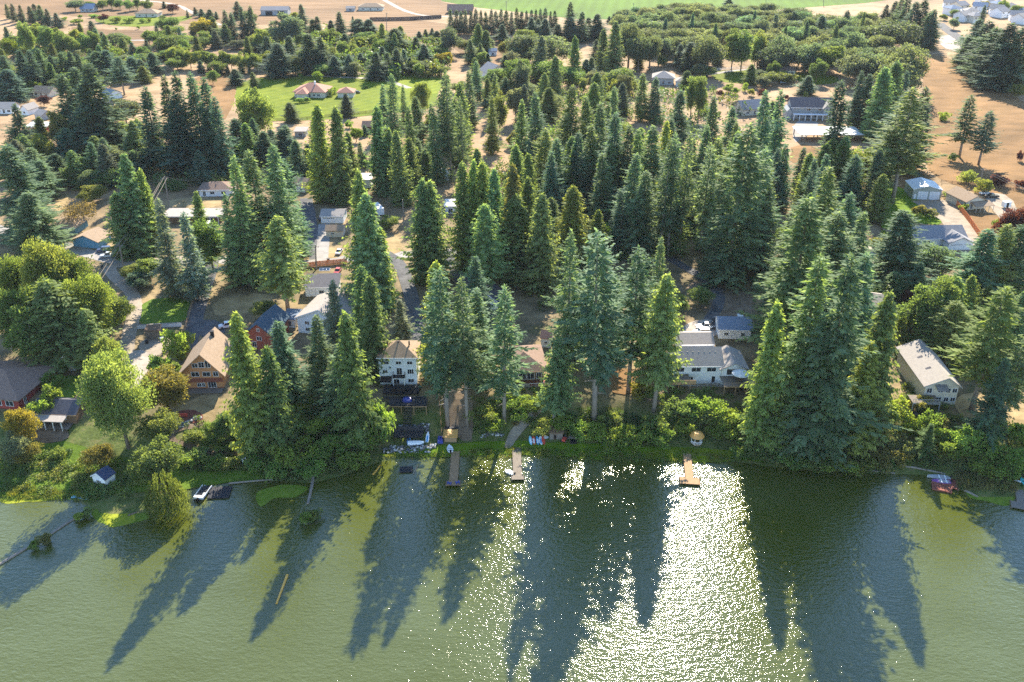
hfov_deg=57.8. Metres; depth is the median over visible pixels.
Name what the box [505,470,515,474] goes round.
dinghy
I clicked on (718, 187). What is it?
fir tree
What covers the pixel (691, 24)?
cedar tree
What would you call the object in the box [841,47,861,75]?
oak tree
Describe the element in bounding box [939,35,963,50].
parking lot
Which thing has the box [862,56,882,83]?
oak tree
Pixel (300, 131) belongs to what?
shed
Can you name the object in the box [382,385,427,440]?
terrace deck
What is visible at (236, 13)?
fir tree
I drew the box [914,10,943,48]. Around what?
fir tree
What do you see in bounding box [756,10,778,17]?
oak tree
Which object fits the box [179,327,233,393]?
timber cabin
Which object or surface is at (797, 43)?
oak tree
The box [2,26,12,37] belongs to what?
cedar tree
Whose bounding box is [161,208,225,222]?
carport
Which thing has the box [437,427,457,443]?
lake cabana
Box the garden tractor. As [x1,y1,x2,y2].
[561,435,567,442]
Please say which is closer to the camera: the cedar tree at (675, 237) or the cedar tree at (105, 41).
the cedar tree at (675, 237)
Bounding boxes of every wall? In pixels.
[137,322,181,328]
[179,415,201,427]
[393,423,429,431]
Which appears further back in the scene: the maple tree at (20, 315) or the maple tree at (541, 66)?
the maple tree at (541, 66)
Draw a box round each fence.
[95,81,143,84]
[183,299,193,330]
[273,108,409,120]
[301,259,346,267]
[370,15,441,20]
[515,383,529,387]
[675,383,717,386]
[716,66,759,69]
[941,179,1023,190]
[956,201,981,235]
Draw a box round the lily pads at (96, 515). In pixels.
[91,509,148,524]
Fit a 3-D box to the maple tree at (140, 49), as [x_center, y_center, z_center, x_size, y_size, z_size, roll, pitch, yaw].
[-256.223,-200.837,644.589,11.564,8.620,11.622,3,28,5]
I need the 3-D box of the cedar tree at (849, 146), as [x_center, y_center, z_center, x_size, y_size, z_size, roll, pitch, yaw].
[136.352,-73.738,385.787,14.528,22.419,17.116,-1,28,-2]
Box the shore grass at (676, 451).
[641,448,736,461]
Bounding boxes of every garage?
[71,227,111,248]
[319,209,346,222]
[336,87,355,97]
[675,76,690,86]
[714,314,752,338]
[904,177,942,199]
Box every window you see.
[5,401,13,406]
[191,372,199,376]
[198,362,204,367]
[202,372,210,376]
[204,360,210,367]
[407,369,413,373]
[519,373,525,379]
[527,373,533,378]
[691,367,700,371]
[706,367,715,371]
[926,388,932,392]
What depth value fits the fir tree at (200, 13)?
808.74 m
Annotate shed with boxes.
[61,356,76,370]
[90,465,115,484]
[144,324,162,339]
[293,127,308,136]
[361,173,372,187]
[444,199,455,213]
[540,330,552,347]
[548,425,563,439]
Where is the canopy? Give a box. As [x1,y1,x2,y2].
[792,126,864,141]
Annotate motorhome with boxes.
[372,202,383,214]
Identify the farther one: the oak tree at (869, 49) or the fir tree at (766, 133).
the oak tree at (869, 49)
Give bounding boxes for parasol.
[732,369,748,381]
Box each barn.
[26,122,48,131]
[260,6,290,14]
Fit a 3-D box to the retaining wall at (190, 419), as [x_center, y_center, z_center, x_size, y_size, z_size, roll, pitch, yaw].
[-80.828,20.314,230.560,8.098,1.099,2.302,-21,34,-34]
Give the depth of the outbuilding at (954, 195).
367.91 m
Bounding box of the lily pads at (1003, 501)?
[966,492,1014,505]
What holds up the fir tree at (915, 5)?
on the ground at (532, 320)
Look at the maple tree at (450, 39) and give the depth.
643.24 m
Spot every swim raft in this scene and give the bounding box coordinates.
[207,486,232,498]
[399,466,412,472]
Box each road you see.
[140,0,221,25]
[307,75,411,87]
[383,0,454,16]
[388,251,424,344]
[444,250,492,331]
[705,68,756,75]
[937,23,962,40]
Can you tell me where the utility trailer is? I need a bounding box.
[1001,200,1011,207]
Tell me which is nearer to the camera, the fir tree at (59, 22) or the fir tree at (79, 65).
the fir tree at (79, 65)
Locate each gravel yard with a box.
[125,350,149,387]
[139,335,170,355]
[683,319,716,335]
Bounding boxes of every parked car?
[96,245,110,251]
[99,251,110,257]
[218,320,229,328]
[319,268,329,270]
[334,267,341,272]
[335,248,342,254]
[693,327,709,330]
[696,321,715,328]
[984,193,999,197]
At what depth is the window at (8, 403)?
235.48 m
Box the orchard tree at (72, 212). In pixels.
[58,198,96,223]
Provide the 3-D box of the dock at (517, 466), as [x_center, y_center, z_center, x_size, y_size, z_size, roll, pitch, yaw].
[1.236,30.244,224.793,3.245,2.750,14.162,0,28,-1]
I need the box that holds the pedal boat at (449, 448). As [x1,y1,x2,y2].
[447,444,452,452]
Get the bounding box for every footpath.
[169,422,239,455]
[640,393,740,435]
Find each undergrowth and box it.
[0,446,147,499]
[176,414,240,444]
[178,443,246,472]
[250,403,380,483]
[468,385,545,435]
[546,406,720,447]
[639,385,750,439]
[759,444,898,475]
[894,381,1023,478]
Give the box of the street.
[0,225,455,264]
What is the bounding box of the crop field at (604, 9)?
[441,0,882,18]
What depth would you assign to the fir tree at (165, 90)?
397.63 m
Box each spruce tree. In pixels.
[144,197,189,300]
[172,210,226,302]
[319,279,344,350]
[386,299,419,339]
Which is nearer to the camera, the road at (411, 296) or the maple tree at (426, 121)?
the road at (411, 296)
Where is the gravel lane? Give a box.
[103,256,185,365]
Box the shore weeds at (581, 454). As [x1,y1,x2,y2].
[384,445,751,463]
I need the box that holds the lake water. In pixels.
[0,456,1023,681]
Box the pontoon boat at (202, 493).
[193,484,212,501]
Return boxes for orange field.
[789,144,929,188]
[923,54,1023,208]
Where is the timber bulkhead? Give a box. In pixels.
[893,464,945,473]
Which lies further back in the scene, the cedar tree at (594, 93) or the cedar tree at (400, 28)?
the cedar tree at (400, 28)
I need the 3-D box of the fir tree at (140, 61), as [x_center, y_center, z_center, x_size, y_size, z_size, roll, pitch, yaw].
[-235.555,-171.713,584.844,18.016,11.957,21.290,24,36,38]
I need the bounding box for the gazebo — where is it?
[690,430,703,445]
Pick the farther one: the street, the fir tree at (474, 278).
the street
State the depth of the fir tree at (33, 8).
798.25 m
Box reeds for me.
[952,467,1020,492]
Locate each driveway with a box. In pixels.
[183,256,219,349]
[196,320,225,336]
[300,198,317,259]
[316,223,330,260]
[664,256,724,319]
[793,120,818,141]
[864,239,879,262]
[913,199,985,254]
[985,193,1015,219]
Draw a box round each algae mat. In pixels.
[0,497,58,503]
[102,513,135,526]
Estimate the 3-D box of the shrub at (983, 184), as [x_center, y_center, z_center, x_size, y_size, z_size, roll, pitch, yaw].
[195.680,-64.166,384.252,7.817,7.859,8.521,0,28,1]
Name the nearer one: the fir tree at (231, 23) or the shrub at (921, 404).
the shrub at (921, 404)
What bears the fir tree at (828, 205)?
on the ground at (532, 320)
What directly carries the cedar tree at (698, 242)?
on the ground at (532, 320)
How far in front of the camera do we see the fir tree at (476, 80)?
522.80 m
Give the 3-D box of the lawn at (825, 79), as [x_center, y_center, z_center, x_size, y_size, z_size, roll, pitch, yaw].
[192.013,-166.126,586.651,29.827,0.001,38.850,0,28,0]
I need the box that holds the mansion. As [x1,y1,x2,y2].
[783,97,834,120]
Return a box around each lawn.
[0,441,270,497]
[55,375,79,397]
[95,16,191,26]
[139,297,190,323]
[235,74,441,120]
[284,385,319,409]
[375,440,763,461]
[711,70,748,83]
[795,72,838,84]
[868,187,941,228]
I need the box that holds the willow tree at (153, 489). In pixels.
[143,469,190,526]
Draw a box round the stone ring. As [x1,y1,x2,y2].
[481,431,503,437]
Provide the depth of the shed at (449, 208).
362.93 m
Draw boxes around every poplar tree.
[491,94,508,133]
[578,77,586,90]
[602,75,608,91]
[684,75,697,114]
[692,75,708,119]
[724,28,740,68]
[733,29,753,69]
[750,36,762,65]
[752,29,768,66]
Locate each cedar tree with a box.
[0,48,10,68]
[0,69,37,102]
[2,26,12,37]
[9,139,27,164]
[13,277,122,372]
[14,133,27,140]
[19,136,45,157]
[32,117,55,148]
[44,62,57,84]
[47,43,58,56]
[48,127,84,163]
[60,150,87,187]
[65,308,126,371]
[76,22,86,34]
[78,157,93,171]
[79,136,99,159]
[94,143,120,190]
[95,45,101,52]
[100,34,112,49]
[100,191,143,261]
[108,152,158,260]
[115,37,128,55]
[118,134,144,150]
[122,120,151,163]
[127,150,147,171]
[133,66,154,83]
[133,119,145,147]
[137,168,165,253]
[162,25,174,35]
[187,150,215,184]
[188,190,214,263]
[189,36,203,53]
[210,18,219,28]
[210,30,223,49]
[218,310,285,468]
[219,24,234,44]
[220,29,228,45]
[236,122,265,164]
[242,36,253,56]
[246,213,315,308]
[248,118,261,143]
[252,345,306,463]
[267,129,277,141]
[285,139,308,177]
[300,115,325,146]
[301,103,333,203]
[320,105,356,207]
[327,310,392,453]
[337,192,396,315]
[338,168,367,293]
[344,131,365,194]
[349,264,383,366]
[357,274,398,387]
[362,104,392,197]
[374,128,394,194]
[375,227,401,311]
[377,23,386,39]
[386,129,417,207]
[390,32,399,53]
[395,177,448,285]
[397,26,406,39]
[401,137,426,193]
[411,179,460,284]
[413,260,446,382]
[417,149,432,181]
[423,136,442,165]
[444,160,474,271]
[448,82,475,162]
[456,158,479,266]
[459,203,514,287]
[465,161,494,267]
[467,148,483,189]
[468,57,483,85]
[469,23,482,42]
[479,30,494,52]
[480,78,490,107]
[485,167,507,277]
[489,72,501,89]
[496,192,531,287]
[498,162,527,270]
[500,143,526,200]
[502,148,523,200]
[511,192,565,296]
[512,84,530,123]
[520,152,545,213]
[520,176,536,239]
[521,213,544,268]
[527,96,531,120]
[528,336,581,423]
[529,35,550,83]
[535,72,550,100]
[537,87,562,122]
[546,197,563,243]
[547,55,568,98]
[550,112,571,138]
[551,184,599,262]
[561,135,574,185]
[565,36,584,84]
[566,145,584,205]
[579,82,604,119]
[579,111,594,132]
[582,209,607,260]
[586,72,611,109]
[594,29,608,70]
[600,143,626,215]
[601,21,626,74]
[611,82,631,115]
[623,270,693,412]
[626,166,651,192]
[629,127,646,168]
[632,59,644,68]
[645,179,674,235]
[649,182,659,223]
[655,199,693,257]
[657,119,671,173]
[660,18,668,31]
[678,70,691,88]
[681,180,700,239]
[688,13,694,28]
[692,193,719,252]
[712,23,719,42]
[712,57,725,65]
[725,130,744,203]
[732,298,791,457]
[741,64,759,85]
[751,10,756,24]
[754,47,767,71]
[756,101,792,151]
[762,164,783,221]
[767,384,800,463]
[783,309,848,467]
[790,152,817,204]
[799,20,810,41]
[803,192,813,205]
[812,143,837,183]
[818,138,837,163]
[826,138,849,190]
[831,136,852,172]
[832,25,839,37]
[835,157,865,201]
[836,340,897,459]
[848,289,902,451]
[858,66,898,143]
[858,147,892,210]
[858,173,894,225]
[860,12,865,26]
[865,60,904,125]
[904,317,936,343]
[944,274,974,332]
[963,274,986,332]
[967,285,994,331]
[1000,291,1023,344]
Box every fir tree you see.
[0,55,16,74]
[0,103,38,157]
[0,143,64,242]
[0,192,75,256]
[3,4,11,18]
[8,4,17,21]
[13,50,40,90]
[15,5,26,22]
[18,147,62,188]
[19,50,47,89]
[23,6,37,23]
[30,159,66,198]
[31,4,36,18]
[33,5,45,23]
[34,48,48,79]
[42,9,54,25]
[45,55,60,76]
[45,73,77,125]
[45,153,66,181]
[50,13,69,27]
[55,52,72,75]
[56,67,98,128]
[64,83,127,149]
[65,51,83,75]
[68,62,139,155]
[69,53,83,78]
[83,51,119,80]
[83,142,98,170]
[84,20,97,34]
[85,48,94,65]
[95,137,120,177]
[96,49,117,79]
[102,56,139,94]
[122,57,146,78]
[126,42,135,55]
[131,86,165,170]
[137,59,154,76]
[141,39,152,50]
[145,52,165,74]
[151,74,189,175]
[151,95,205,175]
[153,71,200,171]
[176,27,190,44]
[181,71,216,154]
[187,25,198,36]
[192,76,227,171]
[194,9,205,16]
[195,60,205,72]
[199,109,241,173]
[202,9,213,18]
[202,62,211,72]
[205,96,242,175]
[207,153,267,288]
[214,11,220,18]
[216,192,243,287]
[217,9,234,35]
[223,63,230,73]
[226,118,246,155]
[227,69,247,85]
[227,193,272,284]
[228,1,242,18]
[228,12,239,40]
[236,7,251,39]
[237,61,246,73]
[239,149,276,258]
[243,6,258,36]
[246,63,252,73]
[247,72,261,87]
[248,131,275,165]
[253,42,303,78]
[257,36,272,54]
[259,144,310,270]
[262,128,294,163]
[262,157,316,255]
[269,320,311,406]
[271,125,304,152]
[277,102,303,123]
[279,137,303,167]
[282,35,297,56]
[293,314,336,410]
[295,33,333,73]
[297,4,310,31]
[300,144,310,168]
[304,19,316,33]
[311,16,322,33]
[311,36,332,63]
[313,52,329,73]
[313,344,348,430]
[324,56,345,76]
[325,20,335,29]
[333,12,351,35]
[335,33,351,52]
[337,93,361,117]
[343,19,369,39]
[343,54,362,76]
[351,19,378,36]
[354,142,370,167]
[356,53,365,67]
[361,125,370,135]
[362,52,393,81]
[376,84,393,131]
[378,28,417,54]
[378,46,386,60]
[382,52,394,64]
[382,73,404,138]
[388,48,410,75]
[399,85,410,127]
[400,49,407,65]
[402,96,429,142]
[402,106,429,169]
[405,57,413,73]
[407,265,476,426]
[409,36,420,51]
[410,31,422,38]
[412,44,434,65]
[414,137,431,167]
[422,102,451,185]
[423,29,430,37]
[425,70,455,153]
[426,72,462,180]
[429,90,454,168]
[431,30,440,44]
[433,274,500,427]
[444,95,471,167]
[446,8,458,32]
[449,10,460,33]
[451,96,470,161]
[453,11,465,34]
[460,39,478,63]
[461,9,468,33]
[463,70,482,128]
[463,255,498,328]
[466,287,502,393]
[467,11,475,33]
[468,61,484,101]
[471,8,479,31]
[472,284,542,424]
[475,43,491,63]
[477,10,483,32]
[481,11,495,31]
[481,97,504,155]
[484,9,495,33]
[484,73,499,115]
[489,24,509,41]
[492,11,499,34]
[496,9,505,31]
[498,55,507,68]
[500,99,529,159]
[501,76,510,95]
[502,10,510,34]
[507,11,515,34]
[513,7,520,29]
[517,11,525,29]
[518,91,554,167]
[523,10,528,29]
[525,17,536,33]
[526,10,533,26]
[529,128,553,189]
[533,9,537,23]
[533,18,542,33]
[533,18,553,37]
[537,8,542,24]
[537,151,569,219]
[541,7,547,25]
[541,138,568,212]
[541,227,601,387]
[544,275,598,365]
[548,10,553,31]
[549,10,561,32]
[549,84,584,166]
[550,227,638,421]
[551,24,566,41]
[561,1,584,38]
[561,17,583,41]
[561,131,596,214]
[564,11,592,41]
[565,124,598,206]
[575,96,601,150]
[580,59,595,78]
[584,17,591,35]
[585,153,617,227]
[587,13,610,40]
[587,39,598,61]
[588,57,599,72]
[588,111,626,199]
[591,101,611,174]
[597,274,626,361]
[599,102,614,145]
[600,152,641,228]
[607,170,666,256]
[608,87,626,138]
[608,188,631,254]
[611,185,651,257]
[611,244,679,390]
[615,124,634,201]
[621,128,657,182]
[629,73,654,121]
[629,237,667,359]
[641,125,667,191]
[643,77,667,123]
[648,138,689,259]
[651,132,693,256]
[660,89,696,147]
[660,118,683,167]
[669,44,685,66]
[672,132,706,255]
[675,138,703,194]
[676,41,699,74]
[683,124,713,201]
[691,143,723,252]
[694,95,724,158]
[694,121,776,294]
[696,162,737,260]
[697,138,732,213]
[718,106,742,159]
[720,0,734,5]
[723,121,739,166]
[724,147,785,262]
[734,252,834,453]
[736,197,840,359]
[744,89,787,174]
[744,209,803,329]
[748,185,781,277]
[766,89,794,181]
[770,147,794,205]
[771,143,797,211]
[772,14,779,27]
[772,252,913,471]
[786,147,806,190]
[791,75,819,94]
[792,157,818,207]
[798,153,842,211]
[801,165,860,263]
[803,251,893,377]
[808,210,860,312]
[812,79,853,151]
[815,15,828,32]
[827,211,885,304]
[834,191,866,240]
[835,153,867,212]
[842,10,851,19]
[844,70,864,126]
[844,73,873,129]
[851,90,930,176]
[859,86,957,203]
[862,168,901,191]
[863,125,915,181]
[867,209,939,282]
[869,412,895,454]
[873,271,912,303]
[877,5,892,18]
[881,1,901,20]
[892,0,910,22]
[893,70,909,104]
[895,0,911,24]
[900,1,920,43]
[901,261,931,300]
[903,423,938,465]
[908,0,943,43]
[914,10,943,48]
[914,85,937,170]
[919,9,943,49]
[920,300,981,373]
[925,228,1014,308]
[925,284,1023,411]
[936,94,981,157]
[946,35,974,65]
[946,43,980,74]
[947,18,983,53]
[952,20,998,66]
[953,26,1016,77]
[954,357,1014,453]
[961,22,1021,88]
[961,110,1006,164]
[966,43,1023,93]
[970,5,988,26]
[973,26,1023,89]
[984,224,1022,293]
[984,336,1023,410]
[997,224,1023,292]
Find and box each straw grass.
[53,193,70,212]
[165,197,220,207]
[174,394,230,423]
[212,293,272,315]
[298,248,346,259]
[386,233,404,253]
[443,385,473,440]
[609,368,653,393]
[687,281,754,316]
[955,393,1023,427]
[967,212,999,245]
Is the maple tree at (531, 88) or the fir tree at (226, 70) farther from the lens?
the fir tree at (226, 70)
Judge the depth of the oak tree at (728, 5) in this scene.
795.58 m
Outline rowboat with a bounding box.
[408,440,423,444]
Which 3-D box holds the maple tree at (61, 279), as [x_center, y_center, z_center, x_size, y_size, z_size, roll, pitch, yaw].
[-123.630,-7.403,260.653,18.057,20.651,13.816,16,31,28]
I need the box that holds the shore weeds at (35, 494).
[0,484,101,503]
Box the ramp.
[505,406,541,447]
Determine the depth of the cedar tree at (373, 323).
240.12 m
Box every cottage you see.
[19,102,38,114]
[31,396,89,430]
[487,284,502,308]
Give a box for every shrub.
[14,455,33,463]
[26,398,54,414]
[26,539,39,550]
[34,532,51,546]
[38,382,63,408]
[39,371,64,387]
[47,445,65,459]
[49,362,69,374]
[68,471,88,483]
[69,19,83,23]
[72,512,82,520]
[82,506,94,518]
[89,14,101,17]
[94,482,111,493]
[108,17,121,22]
[122,17,135,22]
[146,354,170,373]
[157,360,181,372]
[159,329,190,360]
[174,454,195,468]
[176,330,195,352]
[181,430,204,443]
[184,446,208,463]
[197,436,227,453]
[199,452,227,470]
[219,438,237,452]
[219,457,242,469]
[244,451,270,473]
[264,457,291,479]
[268,439,297,470]
[287,415,308,441]
[290,435,319,469]
[292,451,326,479]
[295,98,304,102]
[299,512,313,524]
[303,418,328,436]
[305,508,322,520]
[308,437,336,461]
[319,432,348,458]
[327,88,334,95]
[334,449,372,469]
[341,430,367,450]
[345,120,353,126]
[367,402,396,443]
[420,71,432,77]
[462,401,494,425]
[479,413,505,432]
[495,388,526,409]
[506,130,516,144]
[509,405,527,421]
[519,394,544,412]
[527,417,551,435]
[547,412,574,431]
[567,418,590,441]
[585,420,610,442]
[596,408,622,425]
[602,433,630,455]
[608,423,637,443]
[623,423,656,448]
[628,381,653,401]
[640,414,670,439]
[643,385,660,400]
[645,427,675,449]
[660,395,694,419]
[672,416,697,433]
[676,393,708,417]
[694,410,718,428]
[698,395,728,425]
[705,423,738,440]
[710,401,741,429]
[716,90,724,96]
[722,83,733,92]
[723,422,748,444]
[729,444,753,459]
[731,87,740,93]
[741,83,748,90]
[741,441,775,459]
[747,89,754,94]
[774,453,809,470]
[776,70,800,81]
[799,453,830,472]
[815,452,860,475]
[844,452,881,476]
[868,237,882,245]
[868,445,900,473]
[887,395,913,423]
[887,430,908,450]
[890,450,914,469]
[898,439,916,455]
[899,416,925,439]
[907,394,933,411]
[911,205,928,213]
[914,407,948,432]
[921,209,938,217]
[924,416,948,429]
[932,423,949,442]
[935,435,965,460]
[938,111,951,120]
[939,14,947,19]
[947,152,959,160]
[947,425,986,456]
[956,170,977,182]
[957,204,969,210]
[967,453,1002,481]
[968,432,1003,459]
[973,178,994,192]
[986,423,1010,443]
[989,454,1023,480]
[990,173,1011,184]
[998,444,1023,474]
[1004,420,1023,442]
[1014,180,1023,188]
[1016,150,1023,160]
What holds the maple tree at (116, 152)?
on the ground at (532, 320)
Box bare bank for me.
[34,428,68,442]
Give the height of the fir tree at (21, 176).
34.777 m
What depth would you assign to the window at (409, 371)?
243.67 m
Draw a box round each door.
[76,241,83,246]
[87,242,94,247]
[208,382,216,387]
[323,218,334,222]
[394,379,399,383]
[396,368,401,374]
[917,191,927,199]
[928,192,939,199]
[950,244,962,249]
[963,244,970,249]
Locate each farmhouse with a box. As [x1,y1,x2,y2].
[134,9,161,16]
[293,81,332,98]
[358,3,384,10]
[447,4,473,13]
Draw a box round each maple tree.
[0,38,20,57]
[0,253,26,293]
[0,288,30,343]
[0,407,42,440]
[0,430,31,464]
[1,305,53,363]
[3,133,33,148]
[5,45,35,54]
[10,274,59,332]
[13,441,43,463]
[15,20,35,52]
[18,234,79,291]
[25,80,42,90]
[27,22,39,46]
[30,133,53,164]
[33,25,55,51]
[34,95,52,105]
[44,250,101,288]
[46,78,68,87]
[46,110,68,146]
[52,29,69,50]
[52,310,77,346]
[54,275,81,307]
[56,50,65,58]
[59,167,81,182]
[60,271,118,333]
[61,36,82,51]
[63,68,71,77]
[67,29,81,40]
[70,49,85,56]
[73,169,101,184]
[73,345,158,449]
[75,184,107,203]
[76,33,91,55]
[77,443,115,467]
[84,30,100,50]
[84,168,121,184]
[91,333,125,362]
[97,0,107,8]
[98,14,109,20]
[106,0,114,6]
[106,290,132,332]
[109,46,123,55]
[109,53,122,62]
[109,145,128,165]
[113,0,122,8]
[113,99,142,122]
[118,303,135,319]
[119,161,146,176]
[119,262,138,276]
[122,0,134,9]
[122,433,188,486]
[123,149,147,163]
[125,270,154,288]
[131,53,146,61]
[132,0,139,9]
[133,257,158,278]
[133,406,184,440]
[134,46,150,54]
[135,50,163,61]
[137,363,190,411]
[138,0,153,8]
[140,31,156,39]
[144,30,150,45]
[146,30,163,42]
[150,35,190,50]
[153,15,181,29]
[157,49,166,59]
[160,25,186,34]
[164,45,186,59]
[165,4,180,11]
[165,48,176,58]
[165,56,186,69]
[174,49,185,67]
[175,38,192,48]
[182,47,194,67]
[188,17,214,32]
[191,51,202,64]
[191,216,224,269]
[196,30,212,39]
[197,36,213,49]
[199,50,209,64]
[200,420,220,440]
[205,70,220,81]
[206,53,217,61]
[207,60,226,73]
[210,28,221,35]
[213,409,235,442]
[216,50,226,68]
[224,53,236,68]
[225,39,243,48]
[226,422,244,438]
[230,51,242,66]
[231,86,277,132]
[239,10,257,23]
[241,53,253,67]
[244,33,254,40]
[248,300,277,317]
[249,53,262,70]
[250,43,262,52]
[253,28,271,42]
[256,38,272,51]
[258,50,272,62]
[266,12,305,44]
[285,55,300,73]
[289,12,298,17]
[289,61,302,73]
[292,32,308,44]
[311,62,333,73]
[312,71,322,80]
[313,44,336,58]
[317,28,340,40]
[334,53,346,63]
[335,41,349,53]
[343,62,362,76]
[347,41,357,51]
[349,128,362,141]
[354,31,373,38]
[355,36,366,45]
[355,47,368,52]
[360,50,379,60]
[364,34,376,45]
[371,38,387,49]
[378,215,400,229]
[385,42,404,51]
[406,57,418,69]
[408,82,431,110]
[412,63,424,76]
[414,59,429,71]
[420,35,440,42]
[424,114,439,134]
[428,65,436,74]
[430,47,447,55]
[433,53,442,64]
[433,65,452,73]
[439,26,462,51]
[441,52,452,66]
[450,81,469,89]
[455,39,474,52]
[471,39,484,47]
[476,51,489,64]
[478,98,489,107]
[481,68,501,79]
[483,68,510,84]
[485,85,502,98]
[497,77,518,89]
[498,41,508,55]
[499,58,533,87]
[500,50,520,64]
[505,87,520,116]
[510,59,532,88]
[514,47,529,58]
[515,29,539,37]
[518,81,539,96]
[530,59,547,80]
[533,59,567,78]
[539,93,564,113]
[560,66,586,88]
[585,69,605,86]
[601,222,614,247]
[605,67,639,84]
[606,89,619,101]
[609,78,617,91]
[610,74,633,93]
[620,122,633,137]
[629,81,638,93]
[657,56,667,66]
[672,294,689,313]
[686,285,716,305]
[690,62,711,75]
[692,67,717,74]
[694,248,755,282]
[754,76,771,87]
[755,70,767,75]
[756,89,767,96]
[759,71,781,80]
[766,60,782,71]
[772,226,804,240]
[809,58,829,82]
[814,45,844,74]
[829,392,862,444]
[848,146,874,180]
[892,314,919,343]
[895,283,957,332]
[900,289,915,303]
[916,241,963,276]
[926,273,969,319]
[948,17,959,28]
[950,9,958,15]
[976,281,1021,300]
[991,206,1023,236]
[998,0,1010,8]
[1006,84,1023,98]
[1010,5,1023,10]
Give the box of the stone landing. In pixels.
[383,443,436,453]
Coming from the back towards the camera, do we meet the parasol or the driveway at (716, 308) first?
the driveway at (716, 308)
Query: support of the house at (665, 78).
on the ground at (532, 320)
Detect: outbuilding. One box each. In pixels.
[33,109,50,119]
[285,308,301,327]
[324,225,345,236]
[345,6,355,10]
[361,121,372,130]
[488,48,496,54]
[945,186,994,212]
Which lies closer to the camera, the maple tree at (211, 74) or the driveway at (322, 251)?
the driveway at (322, 251)
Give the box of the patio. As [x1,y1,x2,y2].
[176,410,202,422]
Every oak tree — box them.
[65,0,84,10]
[107,31,126,46]
[124,35,130,46]
[502,34,538,58]
[521,46,552,60]
[526,35,575,60]
[608,14,630,26]
[610,23,645,66]
[614,9,632,17]
[619,21,638,32]
[623,35,658,71]
[626,15,644,26]
[629,6,648,11]
[635,17,662,31]
[636,7,654,17]
[637,35,662,69]
[639,12,661,20]
[639,27,659,36]
[649,29,677,38]
[651,34,675,56]
[654,4,668,8]
[654,8,667,15]
[656,6,673,10]
[657,11,678,21]
[666,2,687,10]
[667,20,686,33]
[668,27,692,37]
[668,36,685,57]
[671,6,686,16]
[675,14,688,23]
[679,27,706,39]
[679,35,698,54]
[680,14,700,21]
[682,19,699,28]
[684,3,694,7]
[685,7,703,19]
[690,35,728,74]
[691,2,710,8]
[693,34,718,43]
[694,20,709,32]
[699,11,720,28]
[701,6,720,12]
[702,28,724,42]
[706,23,730,36]
[714,12,731,22]
[716,6,726,11]
[721,28,745,45]
[723,7,743,17]
[723,20,748,30]
[724,3,744,11]
[728,14,736,21]
[735,15,761,22]
[736,21,753,28]
[741,9,761,16]
[744,28,765,44]
[746,5,759,9]
[746,14,767,19]
[752,19,773,34]
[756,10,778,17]
[756,43,796,66]
[758,2,782,10]
[761,15,784,21]
[764,34,803,65]
[765,18,787,31]
[765,28,783,34]
[765,32,793,63]
[778,7,799,14]
[780,13,794,23]
[781,26,802,41]
[785,20,802,29]
[790,10,813,23]
[792,42,822,73]
[793,7,815,13]
[793,40,813,68]
[798,25,823,35]
[799,15,821,23]
[800,34,831,45]
[801,17,818,27]
[809,28,842,38]
[814,13,831,20]
[814,44,838,73]
[817,19,835,29]
[820,38,847,68]
[828,15,842,19]
[828,29,850,39]
[829,16,858,29]
[833,52,875,85]
[840,24,865,41]
[840,31,874,51]
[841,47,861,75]
[849,50,885,82]
[850,15,861,20]
[851,46,881,54]
[853,18,877,28]
[857,11,879,24]
[857,25,871,34]
[862,20,923,44]
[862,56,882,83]
[864,34,895,50]
[871,60,924,88]
[873,46,901,55]
[875,17,893,25]
[876,42,933,80]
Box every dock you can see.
[445,451,460,486]
[511,448,524,480]
[679,451,700,485]
[931,481,951,493]
[946,478,958,490]
[1009,489,1023,509]
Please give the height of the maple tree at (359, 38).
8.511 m
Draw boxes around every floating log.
[0,519,74,564]
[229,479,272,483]
[276,574,288,603]
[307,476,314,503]
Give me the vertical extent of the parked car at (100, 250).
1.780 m
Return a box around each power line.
[99,243,121,278]
[116,177,166,244]
[981,169,1023,189]
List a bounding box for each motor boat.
[927,474,952,478]
[932,479,952,483]
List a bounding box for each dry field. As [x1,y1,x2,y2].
[0,0,474,24]
[71,26,158,51]
[191,73,236,118]
[265,16,504,65]
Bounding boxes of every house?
[0,102,20,113]
[0,360,57,409]
[32,85,59,96]
[50,218,88,233]
[79,3,98,11]
[102,88,122,98]
[197,181,235,196]
[247,304,290,348]
[292,176,311,192]
[294,288,355,334]
[304,273,340,296]
[376,340,420,385]
[480,61,502,76]
[499,344,546,387]
[652,71,674,84]
[667,331,757,396]
[733,99,765,115]
[778,65,796,73]
[869,292,893,316]
[890,225,973,249]
[896,339,962,415]
[942,0,958,6]
[942,5,963,14]
[950,0,969,7]
[953,10,971,21]
[962,7,980,12]
[967,12,983,22]
[972,2,988,12]
[988,0,1000,8]
[988,4,1004,14]
[989,6,1009,17]
[1008,10,1023,20]
[1011,13,1023,24]
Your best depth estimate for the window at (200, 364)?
240.48 m
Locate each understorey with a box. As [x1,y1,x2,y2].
[0,30,151,91]
[0,144,300,192]
[258,23,440,57]
[262,45,453,79]
[445,157,795,227]
[513,83,758,154]
[528,245,659,324]
[748,261,902,358]
[945,317,1023,375]
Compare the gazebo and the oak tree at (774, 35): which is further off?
the oak tree at (774, 35)
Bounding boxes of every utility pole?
[116,244,123,266]
[164,176,169,205]
[312,244,318,269]
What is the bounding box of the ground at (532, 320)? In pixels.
[0,0,1023,513]
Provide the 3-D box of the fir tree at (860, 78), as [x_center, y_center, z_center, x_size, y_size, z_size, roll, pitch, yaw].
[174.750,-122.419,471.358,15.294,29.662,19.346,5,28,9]
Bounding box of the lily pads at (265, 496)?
[256,484,307,506]

